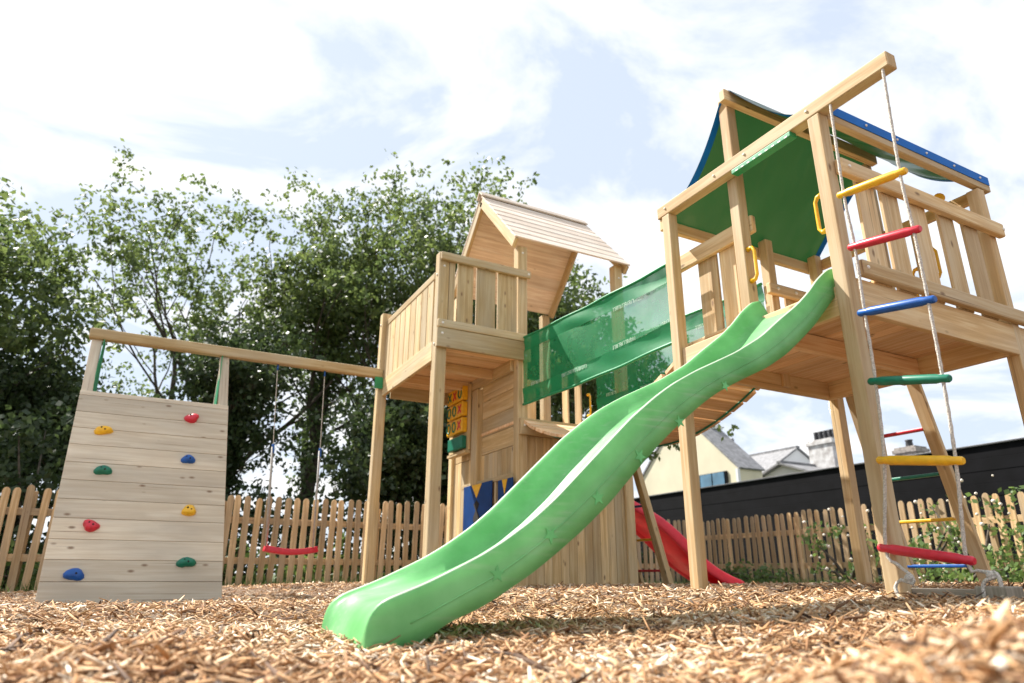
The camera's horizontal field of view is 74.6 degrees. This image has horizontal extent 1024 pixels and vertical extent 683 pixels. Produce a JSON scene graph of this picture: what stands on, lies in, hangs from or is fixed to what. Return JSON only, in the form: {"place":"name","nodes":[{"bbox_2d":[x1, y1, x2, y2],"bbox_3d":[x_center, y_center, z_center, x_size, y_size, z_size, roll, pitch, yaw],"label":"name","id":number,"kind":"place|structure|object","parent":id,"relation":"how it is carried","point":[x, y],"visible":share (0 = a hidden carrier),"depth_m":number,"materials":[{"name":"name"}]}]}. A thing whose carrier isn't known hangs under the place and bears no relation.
{"place":"outdoors","nodes":[
{"label":"outdoors","id":0,"kind":"place"},
{"bbox_2d":[0,573,961,591],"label":"grass","id":1,"kind":"structure","parent":0,"point":[273,582],"depth_m":8.38,"materials":[{"name":"green plant"}]},
{"bbox_2d":[0,574,1023,682],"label":"ground","id":2,"kind":"structure","parent":0,"point":[307,598],"depth_m":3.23,"materials":[{"name":"brown wood"}]},
{"bbox_2d":[0,433,23,544],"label":"bush","id":3,"kind":"object","parent":2,"relation":"on","point":[10,461],"visible":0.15,"depth_m":9.52,"materials":[{"name":"green plant"}]},
{"bbox_2d":[2,539,39,589],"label":"weed clump","id":4,"kind":"object","parent":2,"relation":"on","point":[35,571],"visible":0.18,"depth_m":7.46,"materials":[{"name":"green plant"}]},
{"bbox_2d":[0,400,73,588],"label":"bush","id":5,"kind":"object","parent":2,"relation":"on","point":[29,439],"visible":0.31,"depth_m":8.64,"materials":[{"name":"green plant"}]},
{"bbox_2d":[0,177,153,385],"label":"tree","id":6,"kind":"object","parent":2,"relation":"on","point":[37,318],"visible":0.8,"depth_m":11.20,"materials":[{"name":"green plant"}]},
{"bbox_2d":[0,321,170,581],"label":"tree","id":7,"kind":"object","parent":2,"relation":"on","point":[36,395],"visible":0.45,"depth_m":10.55,"materials":[{"name":"green plant"}]},
{"bbox_2d":[0,138,395,489],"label":"tree","id":8,"kind":"object","parent":2,"relation":"on","point":[132,256],"visible":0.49,"depth_m":14.47,"materials":[{"name":"green plant"}]},
{"bbox_2d":[35,328,382,603],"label":"climbing wall","id":9,"kind":"structure","parent":2,"relation":"on","point":[139,513],"depth_m":5.58,"materials":[{"name":"brown wood"}]},
{"bbox_2d":[262,364,325,554],"bbox_3d":[-2.196,1.181,6.840,0.592,1.894,0.186,10,-21,-26],"label":"swing","id":10,"kind":"object","parent":9,"relation":"hanging from","point":[281,551],"visible":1,"depth_m":6.61,"materials":[{"name":"red plastic"}]},
{"bbox_2d":[225,488,238,552],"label":"bush","id":11,"kind":"object","parent":2,"relation":"on","point":[226,497],"visible":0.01,"depth_m":10.03,"materials":[{"name":"green plant"}]},
{"bbox_2d":[152,313,326,549],"bbox_3d":[-5.060,1.907,12.036,2.890,5.347,3.049,10,-21,-26],"label":"tree","id":12,"kind":"object","parent":2,"relation":"on","point":[246,380],"visible":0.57,"depth_m":12.05,"materials":[{"name":"green plant"}]},
{"bbox_2d":[222,533,294,584],"bbox_3d":[-3.558,2.847,8.520,1.498,0.879,0.887,10,-21,-26],"label":"weed clump","id":13,"kind":"object","parent":2,"relation":"on","point":[246,556],"visible":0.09,"depth_m":8.53,"materials":[{"name":"green plant"}]},
{"bbox_2d":[226,477,334,584],"bbox_3d":[-4.069,3.148,10.630,2.617,1.946,1.721,10,-21,-26],"label":"bush","id":14,"kind":"object","parent":2,"relation":"on","point":[257,494],"visible":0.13,"depth_m":10.63,"materials":[{"name":"green plant"}]},
{"bbox_2d":[282,528,392,583],"bbox_3d":[-2.360,3.009,9.150,1.614,0.919,0.788,10,-21,-26],"label":"weed clump","id":15,"kind":"object","parent":2,"relation":"on","point":[323,568],"visible":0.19,"depth_m":8.92,"materials":[{"name":"green plant"}]},
{"bbox_2d":[0,485,689,591],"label":"picket fence","id":16,"kind":"object","parent":2,"relation":"on","point":[27,512],"visible":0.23,"depth_m":8.41,"materials":[{"name":"brown wood"}]},
{"bbox_2d":[274,474,420,581],"bbox_3d":[-2.339,3.051,10.636,2.544,2.019,1.740,10,-21,-26],"label":"bush","id":17,"kind":"object","parent":2,"relation":"on","point":[348,493],"visible":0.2,"depth_m":10.52,"materials":[{"name":"green plant"}]},
{"bbox_2d":[243,165,459,579],"bbox_3d":[-4.641,0.785,15.516,6.002,9.938,5.118,-8,-21,22],"label":"tree","id":18,"kind":"object","parent":2,"relation":"on","point":[312,433],"visible":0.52,"depth_m":14.77,"materials":[{"name":"green plant"}]},
{"bbox_2d":[297,385,449,559],"bbox_3d":[-1.616,2.219,12.489,4.684,4.402,4.908,10,-21,-26],"label":"tree","id":19,"kind":"object","parent":2,"relation":"on","point":[404,454],"visible":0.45,"depth_m":10.90,"materials":[{"name":"green plant"}]},
{"bbox_2d":[378,469,446,572],"bbox_3d":[-1.334,3.176,11.675,2.492,2.494,1.806,10,-21,-26],"label":"bush","id":20,"kind":"object","parent":2,"relation":"on","point":[412,513],"visible":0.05,"depth_m":11.18,"materials":[{"name":"green plant"}]},
{"bbox_2d":[288,148,627,543],"bbox_3d":[-1.567,0.552,14.540,7.510,9.770,5.902,1,-19,-3],"label":"tree","id":21,"kind":"object","parent":2,"relation":"on","point":[419,239],"visible":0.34,"depth_m":14.43,"materials":[{"name":"green plant"}]},
{"bbox_2d":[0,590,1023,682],"bbox_3d":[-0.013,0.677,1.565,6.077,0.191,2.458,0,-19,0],"label":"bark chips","id":22,"kind":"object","parent":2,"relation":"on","point":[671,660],"visible":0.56,"depth_m":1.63,"materials":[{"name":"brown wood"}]},
{"bbox_2d":[0,579,1023,637],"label":"bark chips","id":23,"kind":"object","parent":2,"relation":"on","point":[521,592],"visible":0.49,"depth_m":3.29,"materials":[{"name":"brown wood"}]},
{"bbox_2d":[361,191,673,586],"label":"playhouse tower","id":24,"kind":"structure","parent":2,"relation":"on","point":[515,260],"depth_m":6.75,"materials":[{"name":"brown wood"}]},
{"bbox_2d":[461,473,512,489],"bbox_3d":[-0.259,1.405,6.703,0.040,0.045,1.130,10,-21,-26],"label":"window frame","id":25,"kind":"structure","parent":24,"relation":"in","point":[495,479],"depth_m":6.48,"materials":[{"name":"brown wood"}]},
{"bbox_2d":[494,482,497,504],"bbox_3d":[-0.129,1.604,6.372,0.040,0.542,0.120,10,-21,-26],"label":"window frame","id":26,"kind":"structure","parent":24,"relation":"in","point":[495,483],"depth_m":6.44,"materials":[{"name":"brown wood"}]},
{"bbox_2d":[522,263,764,446],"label":"rope bridge","id":27,"kind":"structure","parent":24,"relation":"attached to","point":[619,345],"depth_m":5.49,"materials":[{"name":"pine wood"},{"name":"green mesh"},{"name":"green rope"}]},
{"bbox_2d":[328,259,739,532],"bbox_3d":[0.778,1.032,13.556,6.833,7.921,5.961,-14,-24,35],"label":"tree","id":28,"kind":"object","parent":2,"relation":"on","point":[590,386],"visible":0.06,"depth_m":12.69,"materials":[{"name":"green plant"}]},
{"bbox_2d":[321,269,834,649],"bbox_3d":[0.514,0.336,2.918,2.385,1.762,0.542,10,-21,-26],"label":"slide","id":29,"kind":"object","parent":2,"relation":"on","point":[559,495],"visible":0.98,"depth_m":2.57,"materials":[{"name":"green plastic"}]},
{"bbox_2d":[640,543,654,581],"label":"bush","id":30,"kind":"object","parent":2,"relation":"on","point":[648,559],"visible":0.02,"depth_m":12.33,"materials":[{"name":"green plant"}]},
{"bbox_2d":[634,501,744,584],"bbox_3d":[1.638,2.192,7.932,2.383,1.483,0.540,10,-21,-26],"label":"slide","id":31,"kind":"object","parent":2,"relation":"on","point":[674,542],"visible":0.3,"depth_m":7.88,"materials":[{"name":"red plastic"}]},
{"bbox_2d":[643,424,764,495],"bbox_3d":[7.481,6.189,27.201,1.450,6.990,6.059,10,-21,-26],"label":"house","id":32,"kind":"structure","parent":2,"relation":"on","point":[727,459],"depth_m":26.33,"materials":[{"name":"paint"}]},
{"bbox_2d":[699,471,728,487],"bbox_3d":[7.683,5.849,25.468,0.090,1.700,1.480,10,-21,-26],"label":"window","id":33,"kind":"structure","parent":32,"relation":"in","point":[717,478],"depth_m":25.57,"materials":[{"name":"blue glass"}]},
{"bbox_2d":[683,566,751,580],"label":"weed clump","id":34,"kind":"object","parent":2,"relation":"on","point":[735,569],"visible":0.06,"depth_m":10.42,"materials":[{"name":"green plant"}]},
{"bbox_2d":[720,558,799,583],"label":"weed clump","id":35,"kind":"object","parent":2,"relation":"on","point":[758,575],"visible":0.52,"depth_m":9.86,"materials":[{"name":"green plant"}]},
{"bbox_2d":[750,446,809,472],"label":"house","id":36,"kind":"structure","parent":2,"relation":"on","point":[765,460],"depth_m":30.93,"materials":[{"name":"stone"}]},
{"bbox_2d":[762,405,838,477],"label":"house","id":37,"kind":"structure","parent":2,"relation":"on","point":[821,446],"depth_m":26.95,"materials":[{"name":"paint"}]},
{"bbox_2d":[796,521,879,582],"bbox_3d":[4.407,2.860,8.797,0.688,1.065,1.408,10,-21,-26],"label":"weed clump","id":38,"kind":"object","parent":2,"relation":"on","point":[822,548],"visible":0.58,"depth_m":8.97,"materials":[{"name":"green leaves"},{"name":"plant stems"},{"name":"white flower petals"}]},
{"bbox_2d":[803,508,872,579],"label":"flower heads","id":39,"kind":"object","parent":38,"relation":"attached to","point":[829,546],"visible":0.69,"depth_m":8.91,"materials":[{"name":"white plant"}]},
{"bbox_2d":[657,51,1023,597],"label":"slide tower","id":40,"kind":"structure","parent":2,"relation":"on","point":[764,187],"depth_m":4.21,"materials":[{"name":"brown wood"}]},
{"bbox_2d":[829,69,1003,598],"bbox_3d":[1.732,-0.131,3.102,0.212,2.547,0.453,21,-28,-45],"label":"rope ladder","id":41,"kind":"object","parent":40,"relation":"hanging from","point":[955,460],"visible":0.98,"depth_m":2.97,"materials":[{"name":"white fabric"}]},
{"bbox_2d":[703,492,1023,582],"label":"picket fence","id":42,"kind":"object","parent":2,"relation":"on","point":[802,565],"visible":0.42,"depth_m":9.61,"materials":[{"name":"brown wood"}]},
{"bbox_2d":[892,439,929,455],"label":"house","id":43,"kind":"structure","parent":2,"relation":"on","point":[910,448],"depth_m":24.16,"materials":[{"name":"stone"}]},
{"bbox_2d":[866,516,968,582],"bbox_3d":[4.881,2.580,7.925,0.665,0.969,1.397,10,-21,-26],"label":"weed clump","id":44,"kind":"object","parent":2,"relation":"on","point":[926,546],"visible":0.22,"depth_m":7.78,"materials":[{"name":"green leaves"},{"name":"plant stems"},{"name":"white flower petals"}]},
{"bbox_2d":[866,509,960,578],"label":"flower heads","id":45,"kind":"object","parent":44,"relation":"attached to","point":[937,528],"visible":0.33,"depth_m":7.81,"materials":[{"name":"white plant"}]},
{"bbox_2d":[908,485,1023,582],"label":"weed clump","id":46,"kind":"object","parent":2,"relation":"on","point":[1007,547],"visible":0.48,"depth_m":7.42,"materials":[{"name":"green leaves"},{"name":"plant stems"},{"name":"white flower petals"}]},
{"bbox_2d":[914,474,1023,573],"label":"flower heads","id":47,"kind":"object","parent":46,"relation":"attached to","point":[976,514],"visible":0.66,"depth_m":7.62,"materials":[{"name":"white plant"}]},
{"bbox_2d":[913,552,1021,582],"bbox_3d":[4.608,2.453,6.930,0.706,0.571,1.332,10,-21,-26],"label":"weed clump","id":48,"kind":"object","parent":2,"relation":"on","point":[955,574],"visible":0.34,"depth_m":6.82,"materials":[{"name":"green plant"}]},
{"bbox_2d":[911,586,1023,599],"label":"timber block","id":49,"kind":"structure","parent":2,"relation":"on","point":[1006,592],"depth_m":2.55,"materials":[{"name":"wood"}]},
{"bbox_2d":[982,525,1023,582],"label":"weed clump","id":50,"kind":"object","parent":2,"relation":"on","point":[1020,573],"visible":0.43,"depth_m":6.66,"materials":[{"name":"green plant"}]},
{"bbox_2d":[0,0,1023,573],"label":"sky","id":51,"kind":"structure","parent":0,"point":[613,104],"materials":[{"name":"white"}]},
{"bbox_2d":[634,437,1023,582],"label":"black wall","id":52,"kind":"structure","parent":0,"point":[821,490],"depth_m":15.64,"materials":[{"name":"metal"}]}
]}

